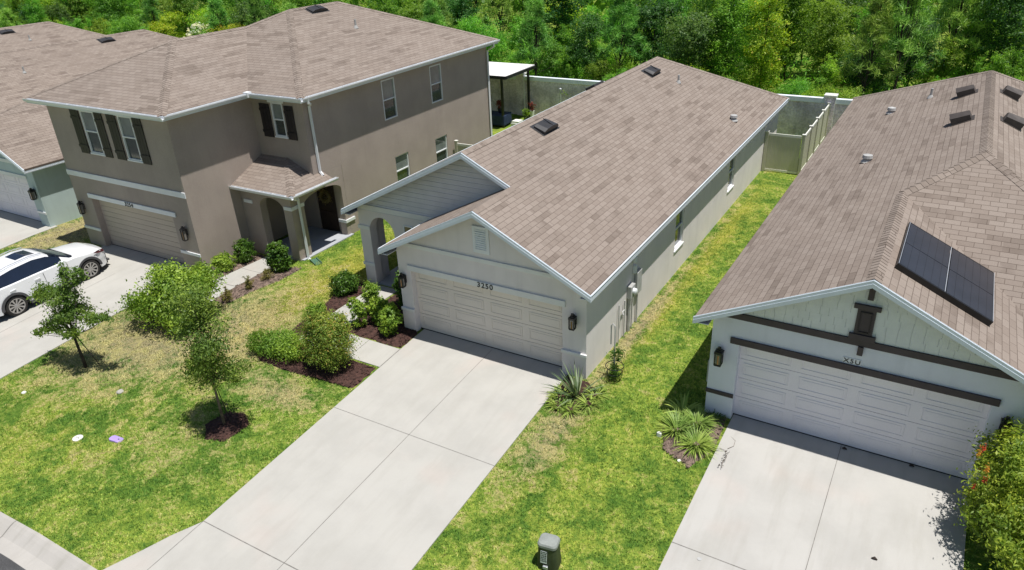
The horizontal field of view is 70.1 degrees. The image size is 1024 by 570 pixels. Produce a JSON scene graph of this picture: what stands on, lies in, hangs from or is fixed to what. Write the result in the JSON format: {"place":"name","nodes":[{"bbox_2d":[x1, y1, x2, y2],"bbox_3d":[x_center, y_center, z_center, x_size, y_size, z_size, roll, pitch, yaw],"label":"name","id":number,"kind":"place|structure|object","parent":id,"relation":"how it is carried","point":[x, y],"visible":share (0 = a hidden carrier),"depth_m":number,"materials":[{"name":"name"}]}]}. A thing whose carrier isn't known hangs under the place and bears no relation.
{"place":"outdoors","nodes":[
{"label":"outdoors","id":0,"kind":"place"},
{"bbox_2d":[0,554,24,569],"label":"street","id":1,"kind":"structure","parent":0,"point":[6,563],"depth_m":15.50,"materials":[{"name":"grey asphalt"}]},
{"bbox_2d":[0,512,96,569],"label":"kerb","id":2,"kind":"structure","parent":1,"relation":"on","point":[23,546],"depth_m":15.75,"materials":[{"name":"concrete"}]},
{"bbox_2d":[0,210,56,249],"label":"driveway","id":3,"kind":"structure","parent":0,"point":[14,228],"depth_m":32.15,"materials":[{"name":"concrete"}]},
{"bbox_2d":[0,21,103,51],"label":"roof","id":4,"kind":"structure","parent":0,"point":[28,35],"depth_m":55.40,"materials":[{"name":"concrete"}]},
{"bbox_2d":[0,244,190,378],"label":"driveway","id":5,"kind":"structure","parent":0,"point":[108,285],"depth_m":25.68,"materials":[{"name":"concrete"}]},
{"bbox_2d":[0,242,109,315],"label":"car","id":6,"kind":"object","parent":5,"relation":"on","point":[23,271],"visible":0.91,"depth_m":25.81,"materials":[{"name":"white paint"}]},
{"bbox_2d":[203,329,566,569],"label":"driveway","id":7,"kind":"structure","parent":0,"point":[402,504],"depth_m":17.22,"materials":[{"name":"concrete"}]},
{"bbox_2d":[0,0,1023,569],"bbox_3d":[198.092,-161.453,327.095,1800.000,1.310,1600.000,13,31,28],"label":"ground","id":8,"kind":"structure","parent":0,"point":[562,474],"depth_m":18.11,"materials":[{"name":"green plant"}]},
{"bbox_2d":[22,0,47,23],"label":"tree","id":9,"kind":"object","parent":8,"relation":"on","point":[36,19],"visible":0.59,"depth_m":77.73,"materials":[{"name":"green plant"}]},
{"bbox_2d":[0,101,81,226],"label":"house","id":10,"kind":"structure","parent":8,"relation":"on","point":[35,182],"depth_m":32.11,"materials":[{"name":"concrete"}]},
{"bbox_2d":[0,173,40,220],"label":"garage door","id":11,"kind":"structure","parent":10,"relation":"in","point":[15,199],"depth_m":32.99,"materials":[{"name":"white paint"}]},
{"bbox_2d":[40,3,75,25],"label":"tree","id":12,"kind":"object","parent":8,"relation":"on","point":[57,9],"visible":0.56,"depth_m":80.73,"materials":[{"name":"green plant"}]},
{"bbox_2d":[26,261,114,367],"bbox_3d":[-13.011,0.971,21.592,3.249,3.562,1.580,13,31,28],"label":"young tree","id":13,"kind":"object","parent":8,"relation":"on","point":[67,313],"visible":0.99,"depth_m":21.22,"materials":[{"name":"green plant"}]},
{"bbox_2d":[0,29,177,111],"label":"roof","id":14,"kind":"structure","parent":8,"relation":"on","point":[25,72],"depth_m":45.32,"materials":[{"name":"concrete"}]},
{"bbox_2d":[80,0,129,33],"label":"tree","id":15,"kind":"object","parent":8,"relation":"on","point":[99,4],"visible":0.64,"depth_m":78.97,"materials":[{"name":"green plant"}]},
{"bbox_2d":[100,14,141,33],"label":"tree","id":16,"kind":"object","parent":8,"relation":"on","point":[126,25],"visible":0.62,"depth_m":71.80,"materials":[{"name":"green plant"}]},
{"bbox_2d":[138,0,172,34],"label":"pine tree","id":17,"kind":"object","parent":8,"relation":"on","point":[147,4],"visible":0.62,"depth_m":68.62,"materials":[{"name":"green plant"}]},
{"bbox_2d":[113,257,227,336],"bbox_3d":[-11.145,0.280,23.679,3.509,2.359,2.852,4,28,13],"label":"shrub","id":18,"kind":"object","parent":8,"relation":"on","point":[143,302],"visible":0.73,"depth_m":23.29,"materials":[{"name":"green plant"}]},
{"bbox_2d":[156,9,186,37],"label":"tree","id":19,"kind":"object","parent":8,"relation":"on","point":[172,17],"visible":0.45,"depth_m":68.21,"materials":[{"name":"green plant"}]},
{"bbox_2d":[163,0,196,36],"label":"tree","id":20,"kind":"object","parent":8,"relation":"on","point":[177,6],"visible":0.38,"depth_m":74.34,"materials":[{"name":"green plant"}]},
{"bbox_2d":[103,522,295,569],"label":"driveway apron","id":21,"kind":"object","parent":8,"relation":"on","point":[203,546],"visible":1,"depth_m":15.20,"materials":[{"name":"concrete"}]},
{"bbox_2d":[200,0,233,32],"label":"pine tree","id":22,"kind":"object","parent":8,"relation":"on","point":[216,5],"visible":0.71,"depth_m":65.28,"materials":[{"name":"green plant"}]},
{"bbox_2d":[204,410,248,441],"bbox_3d":[-7.386,3.607,18.775,1.113,0.201,1.203,13,31,28],"label":"mulch bed","id":23,"kind":"object","parent":8,"relation":"on","point":[216,428],"visible":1,"depth_m":18.66,"materials":[{"name":"brown soil"}]},
{"bbox_2d":[160,277,253,424],"bbox_3d":[-7.338,1.766,17.912,2.119,4.240,1.827,13,31,28],"label":"young tree","id":24,"kind":"object","parent":23,"relation":"on","point":[205,357],"visible":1,"depth_m":17.40,"materials":[{"name":"green plant"}]},
{"bbox_2d":[206,253,266,281],"bbox_3d":[-10.698,-0.566,27.403,0.891,0.165,3.280,13,31,28],"label":"mulch bed","id":25,"kind":"object","parent":8,"relation":"on","point":[242,264],"visible":0.3,"depth_m":27.71,"materials":[{"name":"brown soil"}]},
{"bbox_2d":[210,250,236,271],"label":"shrub","id":26,"kind":"object","parent":25,"relation":"on","point":[225,261],"visible":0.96,"depth_m":27.06,"materials":[{"name":"green plant"}]},
{"bbox_2d":[231,237,258,263],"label":"shrub","id":27,"kind":"object","parent":25,"relation":"on","point":[245,248],"visible":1,"depth_m":27.65,"materials":[{"name":"green plant"}]},
{"bbox_2d":[210,257,280,300],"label":"walk","id":28,"kind":"structure","parent":8,"relation":"on","point":[236,277],"depth_m":26.93,"materials":[{"name":"concrete"}]},
{"bbox_2d":[225,0,279,26],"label":"oak tree","id":29,"kind":"object","parent":8,"relation":"on","point":[242,12],"visible":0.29,"depth_m":65.04,"materials":[{"name":"green plant"}]},
{"bbox_2d":[243,0,268,25],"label":"pine tree","id":30,"kind":"object","parent":8,"relation":"on","point":[259,9],"visible":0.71,"depth_m":62.35,"materials":[{"name":"green plant"}]},
{"bbox_2d":[214,267,301,304],"bbox_3d":[-9.101,-0.044,26.133,1.340,0.246,3.330,13,31,28],"label":"mulch bed","id":31,"kind":"object","parent":8,"relation":"on","point":[238,291],"visible":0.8,"depth_m":25.98,"materials":[{"name":"brown soil"}]},
{"bbox_2d":[263,240,294,272],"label":"shrub","id":32,"kind":"object","parent":31,"relation":"on","point":[278,250],"visible":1,"depth_m":26.50,"materials":[{"name":"green plant"}]},
{"bbox_2d":[22,1,499,270],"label":"house","id":33,"kind":"structure","parent":8,"relation":"on","point":[191,150],"depth_m":27.85,"materials":[{"name":"paint"}]},
{"bbox_2d":[79,110,105,156],"bbox_3d":[-15.542,-5.679,27.009,1.010,1.790,0.130,13,31,27],"label":"window","id":34,"kind":"structure","parent":33,"relation":"in","point":[87,118],"depth_m":27.09,"materials":[{"name":"grey glass"}]},
{"bbox_2d":[115,115,142,162],"bbox_3d":[-13.619,-5.251,25.997,0.980,1.790,0.130,13,31,27],"label":"window","id":35,"kind":"structure","parent":33,"relation":"in","point":[125,123],"depth_m":26.07,"materials":[{"name":"glass"}]},
{"bbox_2d":[99,200,183,263],"bbox_3d":[-14.365,-2.157,28.492,4.920,2.169,0.058,13,31,27],"label":"garage door","id":36,"kind":"structure","parent":33,"relation":"in","point":[155,234],"depth_m":28.56,"materials":[{"name":"beige paint"}]},
{"bbox_2d":[267,100,288,138],"bbox_3d":[-8.648,-6.168,27.084,0.780,1.450,0.130,13,31,27],"label":"window","id":37,"kind":"structure","parent":33,"relation":"in","point":[276,106],"depth_m":27.13,"materials":[{"name":"grey glass"}]},
{"bbox_2d":[317,185,339,231],"bbox_3d":[-7.563,-3.206,30.033,0.990,2.060,0.085,13,31,27],"label":"front door","id":38,"kind":"structure","parent":33,"relation":"in","point":[329,215],"depth_m":30.09,"materials":[{"name":"paint"}]},
{"bbox_2d":[380,77,397,120],"bbox_3d":[-5.124,-7.732,30.326,0.085,1.630,0.850,13,31,27],"label":"window","id":39,"kind":"structure","parent":33,"relation":"in","point":[387,85],"depth_m":30.36,"materials":[{"name":"grey glass"}]},
{"bbox_2d":[395,152,409,180],"bbox_3d":[-4.835,-5.098,32.098,0.085,1.350,0.930,13,31,27],"label":"window","id":40,"kind":"structure","parent":33,"relation":"in","point":[402,162],"depth_m":32.11,"materials":[{"name":"glass"}]},
{"bbox_2d":[429,63,442,103],"bbox_3d":[-3.450,-9.092,32.929,0.085,1.630,0.870,13,31,27],"label":"window","id":41,"kind":"structure","parent":33,"relation":"in","point":[434,70],"depth_m":32.97,"materials":[{"name":"grey glass"}]},
{"bbox_2d":[253,339,375,387],"bbox_3d":[-5.895,2.215,21.032,4.297,0.232,1.238,13,31,28],"label":"mulch bed","id":42,"kind":"object","parent":8,"relation":"on","point":[353,374],"visible":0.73,"depth_m":20.49,"materials":[{"name":"brown wood"}]},
{"bbox_2d":[242,322,310,363],"bbox_3d":[-6.829,1.616,21.243,2.443,1.064,1.498,13,31,28],"label":"hedge shrub","id":43,"kind":"object","parent":42,"relation":"on","point":[278,344],"visible":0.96,"depth_m":21.04,"materials":[{"name":"green plant"}]},
{"bbox_2d":[293,306,365,372],"bbox_3d":[-5.169,1.538,20.223,2.087,1.977,1.772,13,31,28],"label":"shrub","id":44,"kind":"object","parent":42,"relation":"on","point":[322,333],"visible":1,"depth_m":19.91,"materials":[{"name":"green leaves"},{"name":"bark"}]},
{"bbox_2d":[293,282,368,336],"bbox_3d":[-5.974,0.752,23.654,0.896,0.241,3.855,13,31,28],"label":"mulch bed","id":45,"kind":"object","parent":8,"relation":"on","point":[334,302],"visible":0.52,"depth_m":23.87,"materials":[{"name":"brown soil"}]},
{"bbox_2d":[326,269,360,296],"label":"shrub","id":46,"kind":"object","parent":45,"relation":"on","point":[344,283],"visible":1,"depth_m":24.12,"materials":[{"name":"green plant"}]},
{"bbox_2d":[302,285,395,341],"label":"walk","id":47,"kind":"structure","parent":8,"relation":"on","point":[386,292],"depth_m":23.98,"materials":[{"name":"concrete"}]},
{"bbox_2d":[327,334,398,366],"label":"walk","id":48,"kind":"structure","parent":8,"relation":"on","point":[373,353],"depth_m":21.15,"materials":[{"name":"concrete"}]},
{"bbox_2d":[348,294,416,347],"bbox_3d":[-3.511,0.999,22.807,2.343,0.187,2.895,13,31,28],"label":"mulch bed","id":49,"kind":"object","parent":8,"relation":"on","point":[400,339],"visible":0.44,"depth_m":21.95,"materials":[{"name":"brown soil"}]},
{"bbox_2d":[346,296,367,327],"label":"shrub","id":50,"kind":"object","parent":49,"relation":"on","point":[357,309],"visible":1,"depth_m":22.08,"materials":[{"name":"green plant"}]},
{"bbox_2d":[360,279,382,311],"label":"shrub","id":51,"kind":"object","parent":49,"relation":"on","point":[370,293],"visible":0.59,"depth_m":22.58,"materials":[{"name":"green plant"}]},
{"bbox_2d":[365,296,388,324],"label":"shrub","id":52,"kind":"object","parent":49,"relation":"on","point":[377,303],"visible":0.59,"depth_m":22.10,"materials":[{"name":"green plant"}]},
{"bbox_2d":[377,301,402,335],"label":"shrub","id":53,"kind":"object","parent":49,"relation":"on","point":[388,322],"visible":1,"depth_m":21.55,"materials":[{"name":"green plant"}]},
{"bbox_2d":[419,0,451,26],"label":"pine tree","id":54,"kind":"object","parent":8,"relation":"on","point":[429,5],"visible":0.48,"depth_m":53.76,"materials":[{"name":"green plant"}]},
{"bbox_2d":[443,0,501,35],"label":"tree","id":55,"kind":"object","parent":8,"relation":"on","point":[459,13],"visible":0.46,"depth_m":63.32,"materials":[{"name":"green plant"}]},
{"bbox_2d":[456,13,507,57],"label":"tree","id":56,"kind":"object","parent":8,"relation":"on","point":[473,27],"visible":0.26,"depth_m":53.01,"materials":[{"name":"green plant"}]},
{"bbox_2d":[474,0,524,59],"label":"pine tree","id":57,"kind":"object","parent":8,"relation":"on","point":[507,6],"visible":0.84,"depth_m":59.68,"materials":[{"name":"green plant"}]},
{"bbox_2d":[489,62,535,127],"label":"patio cover","id":58,"kind":"object","parent":8,"relation":"on","point":[501,71],"visible":0.23,"depth_m":44.01,"materials":[{"name":"white metal"}]},
{"bbox_2d":[496,11,553,61],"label":"tree","id":59,"kind":"object","parent":8,"relation":"on","point":[513,43],"visible":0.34,"depth_m":56.07,"materials":[{"name":"green plant"}]},
{"bbox_2d":[514,0,562,75],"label":"pine tree","id":60,"kind":"object","parent":8,"relation":"on","point":[533,19],"visible":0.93,"depth_m":47.30,"materials":[{"name":"green plant"}]},
{"bbox_2d":[537,533,561,569],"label":"utility pedestal","id":61,"kind":"object","parent":8,"relation":"on","point":[549,555],"visible":1,"depth_m":14.14,"materials":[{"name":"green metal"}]},
{"bbox_2d":[522,37,582,77],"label":"tree","id":62,"kind":"object","parent":8,"relation":"on","point":[549,62],"visible":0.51,"depth_m":49.78,"materials":[{"name":"green plant"}]},
{"bbox_2d":[341,56,788,379],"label":"house","id":63,"kind":"structure","parent":8,"relation":"on","point":[571,231],"depth_m":21.51,"materials":[{"name":"concrete"}]},
{"bbox_2d":[415,272,561,366],"bbox_3d":[-0.672,0.842,20.518,4.880,2.129,0.057,13,31,28],"label":"garage door","id":64,"kind":"structure","parent":63,"relation":"in","point":[517,325],"depth_m":20.49,"materials":[{"name":"beige paint"}]},
{"bbox_2d":[537,0,592,47],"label":"tree","id":65,"kind":"object","parent":8,"relation":"on","point":[553,7],"visible":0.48,"depth_m":55.76,"materials":[{"name":"green plant"}]},
{"bbox_2d":[554,47,578,78],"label":"feathery tree","id":66,"kind":"object","parent":8,"relation":"on","point":[568,72],"visible":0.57,"depth_m":48.99,"materials":[{"name":"green plant"}]},
{"bbox_2d":[547,376,598,412],"bbox_3d":[1.641,2.854,18.772,1.174,0.189,1.454,13,31,28],"label":"mulch bed","id":67,"kind":"object","parent":8,"relation":"on","point":[580,394],"visible":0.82,"depth_m":18.66,"materials":[{"name":"brown wood"}]},
{"bbox_2d":[545,360,604,408],"bbox_3d":[1.571,2.455,18.619,1.861,0.908,1.342,-10,28,-15],"label":"flax plant","id":68,"kind":"object","parent":67,"relation":"on","point":[574,386],"visible":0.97,"depth_m":18.76,"materials":[{"name":"green plant"}]},
{"bbox_2d":[561,10,611,79],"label":"tree","id":69,"kind":"object","parent":8,"relation":"on","point":[589,27],"visible":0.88,"depth_m":48.49,"materials":[{"name":"green plant"}]},
{"bbox_2d":[581,56,622,80],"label":"feathery tree","id":70,"kind":"object","parent":8,"relation":"on","point":[594,74],"visible":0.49,"depth_m":47.23,"materials":[{"name":"green plant"}]},
{"bbox_2d":[186,0,1023,32],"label":"woods","id":71,"kind":"object","parent":8,"relation":"on","point":[600,6],"visible":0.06,"depth_m":85.97,"materials":[{"name":"green plant"}]},
{"bbox_2d":[605,323,625,381],"bbox_3d":[2.696,1.817,18.968,0.527,1.735,0.554,13,31,28],"label":"climbing plant","id":72,"kind":"object","parent":8,"relation":"on","point":[619,352],"visible":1,"depth_m":19.01,"materials":[{"name":"green plant"}]},
{"bbox_2d":[596,0,652,66],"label":"pine tree","id":73,"kind":"object","parent":8,"relation":"on","point":[621,12],"visible":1,"depth_m":46.80,"materials":[{"name":"green plant"}]},
{"bbox_2d":[614,0,689,64],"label":"tree","id":74,"kind":"object","parent":8,"relation":"on","point":[654,12],"visible":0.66,"depth_m":48.29,"materials":[{"name":"green plant"}]},
{"bbox_2d":[490,72,852,135],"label":"boundary wall","id":75,"kind":"structure","parent":8,"relation":"on","point":[798,114],"depth_m":44.44,"materials":[{"name":"plastic"}]},
{"bbox_2d":[661,411,724,468],"bbox_3d":[4.314,3.515,17.271,1.403,0.228,1.998,31,42,47],"label":"mulch bed","id":76,"kind":"object","parent":8,"relation":"on","point":[669,447],"visible":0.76,"depth_m":16.90,"materials":[{"name":"brown soil"}]},
{"bbox_2d":[652,407,698,443],"bbox_3d":[3.876,3.298,17.297,1.260,0.442,1.285,13,31,28],"label":"strap plant","id":77,"kind":"object","parent":76,"relation":"on","point":[672,421],"visible":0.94,"depth_m":17.36,"materials":[{"name":"green plant"}]},
{"bbox_2d":[674,402,720,439],"bbox_3d":[4.423,3.208,17.415,1.223,0.396,1.253,13,31,28],"label":"strap plant","id":78,"kind":"object","parent":76,"relation":"on","point":[705,420],"visible":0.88,"depth_m":17.45,"materials":[{"name":"green plant"}]},
{"bbox_2d":[673,423,723,461],"bbox_3d":[4.256,3.579,16.803,1.228,0.398,1.206,13,31,28],"label":"strap plant","id":79,"kind":"object","parent":76,"relation":"on","point":[701,439],"visible":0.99,"depth_m":16.80,"materials":[{"name":"green plant"}]},
{"bbox_2d":[654,7,732,68],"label":"oak tree","id":80,"kind":"object","parent":8,"relation":"on","point":[695,30],"visible":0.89,"depth_m":43.40,"materials":[{"name":"green plant"}]},
{"bbox_2d":[685,0,734,71],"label":"tree","id":81,"kind":"object","parent":8,"relation":"on","point":[705,4],"visible":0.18,"depth_m":48.14,"materials":[{"name":"green plant"}]},
{"bbox_2d":[698,0,756,83],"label":"tree","id":82,"kind":"object","parent":8,"relation":"on","point":[728,44],"visible":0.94,"depth_m":43.65,"materials":[{"name":"green plant"}]},
{"bbox_2d":[493,45,1017,97],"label":"undergrowth","id":83,"kind":"object","parent":8,"relation":"on","point":[804,73],"visible":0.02,"depth_m":50.16,"materials":[{"name":"green plant"}]},
{"bbox_2d":[732,0,781,75],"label":"tree","id":84,"kind":"object","parent":8,"relation":"on","point":[748,22],"visible":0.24,"depth_m":47.21,"materials":[{"name":"green plant"}]},
{"bbox_2d":[736,0,796,91],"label":"tree","id":85,"kind":"object","parent":8,"relation":"on","point":[766,53],"visible":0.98,"depth_m":42.40,"materials":[{"name":"green plant"}]},
{"bbox_2d":[761,130,801,173],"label":"vinyl gate","id":86,"kind":"structure","parent":8,"relation":"on","point":[776,145],"depth_m":33.16,"materials":[{"name":"beige plastic"}]},
{"bbox_2d":[767,0,818,79],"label":"tree","id":87,"kind":"object","parent":8,"relation":"on","point":[788,56],"visible":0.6,"depth_m":49.13,"materials":[{"name":"green plant"}]},
{"bbox_2d":[776,76,810,95],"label":"shrub","id":88,"kind":"object","parent":8,"relation":"on","point":[800,88],"visible":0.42,"depth_m":40.94,"materials":[{"name":"green plant"}]},
{"bbox_2d":[797,102,830,174],"bbox_3d":[14.627,-7.112,35.266,0.160,1.980,6.640,13,31,28],"label":"vinyl fence","id":89,"kind":"object","parent":8,"relation":"on","point":[814,136],"visible":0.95,"depth_m":34.81,"materials":[{"name":"beige plastic"}]},
{"bbox_2d":[804,53,840,95],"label":"feathery tree","id":90,"kind":"object","parent":8,"relation":"on","point":[830,67],"visible":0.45,"depth_m":40.39,"materials":[{"name":"green plant"}]},
{"bbox_2d":[803,0,860,85],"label":"tree","id":91,"kind":"object","parent":8,"relation":"on","point":[826,31],"visible":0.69,"depth_m":42.39,"materials":[{"name":"green plant"}]},
{"bbox_2d":[796,0,867,66],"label":"tree","id":92,"kind":"object","parent":8,"relation":"on","point":[816,8],"visible":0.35,"depth_m":45.17,"materials":[{"name":"green plant"}]},
{"bbox_2d":[796,0,870,72],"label":"tree","id":93,"kind":"object","parent":8,"relation":"on","point":[850,2],"visible":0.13,"depth_m":48.91,"materials":[{"name":"green plant"}]},
{"bbox_2d":[812,83,871,98],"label":"shrub","id":94,"kind":"object","parent":8,"relation":"on","point":[849,95],"visible":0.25,"depth_m":38.71,"materials":[{"name":"green plant"}]},
{"bbox_2d":[692,70,1023,487],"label":"house","id":95,"kind":"structure","parent":8,"relation":"on","point":[867,294],"depth_m":16.42,"materials":[{"name":"concrete"}]},
{"bbox_2d":[733,346,990,479],"bbox_3d":[7.473,2.684,16.149,4.950,2.149,0.057,13,31,28],"label":"garage door","id":96,"kind":"structure","parent":95,"relation":"in","point":[923,428],"depth_m":16.05,"materials":[{"name":"white paint"}]},
{"bbox_2d":[835,47,902,93],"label":"tree","id":97,"kind":"object","parent":8,"relation":"on","point":[853,80],"visible":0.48,"depth_m":40.14,"materials":[{"name":"green plant"}]},
{"bbox_2d":[839,0,906,95],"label":"pine tree","id":98,"kind":"object","parent":8,"relation":"on","point":[874,20],"visible":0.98,"depth_m":37.90,"materials":[{"name":"green plant"}]},
{"bbox_2d":[862,0,947,89],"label":"pine tree","id":99,"kind":"object","parent":8,"relation":"on","point":[900,41],"visible":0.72,"depth_m":37.91,"materials":[{"name":"green plant"}]},
{"bbox_2d":[882,7,949,86],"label":"tree","id":100,"kind":"object","parent":8,"relation":"on","point":[927,58],"visible":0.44,"depth_m":41.55,"materials":[{"name":"green plant"}]},
{"bbox_2d":[911,36,966,85],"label":"feathery tree","id":101,"kind":"object","parent":8,"relation":"on","point":[942,68],"visible":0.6,"depth_m":41.90,"materials":[{"name":"green plant"}]},
{"bbox_2d":[924,0,989,61],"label":"pine tree","id":102,"kind":"object","parent":8,"relation":"on","point":[961,15],"visible":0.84,"depth_m":41.44,"materials":[{"name":"green plant"}]},
{"bbox_2d":[936,0,1008,77],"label":"tree","id":103,"kind":"object","parent":8,"relation":"on","point":[966,63],"visible":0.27,"depth_m":43.74,"materials":[{"name":"green plant"}]},
{"bbox_2d":[946,0,1023,77],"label":"tree","id":104,"kind":"object","parent":8,"relation":"on","point":[1008,27],"visible":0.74,"depth_m":40.97,"materials":[{"name":"green plant"}]},
{"bbox_2d":[949,415,1023,569],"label":"bottlebrush shrub","id":105,"kind":"object","parent":8,"relation":"on","point":[1001,484],"visible":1,"depth_m":13.34,"materials":[{"name":"green plant"}]},
{"bbox_2d":[971,50,1023,80],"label":"feathery tree","id":106,"kind":"object","parent":8,"relation":"on","point":[1019,72],"visible":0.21,"depth_m":38.22,"materials":[{"name":"green plant"}]},
{"bbox_2d":[989,45,1023,80],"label":"feathery tree","id":107,"kind":"object","parent":8,"relation":"on","point":[1016,55],"visible":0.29,"depth_m":38.06,"materials":[{"name":"green plant"}]},
{"bbox_2d":[659,414,968,569],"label":"driveway","id":108,"kind":"structure","parent":0,"point":[758,500],"depth_m":15.00,"materials":[{"name":"concrete"}]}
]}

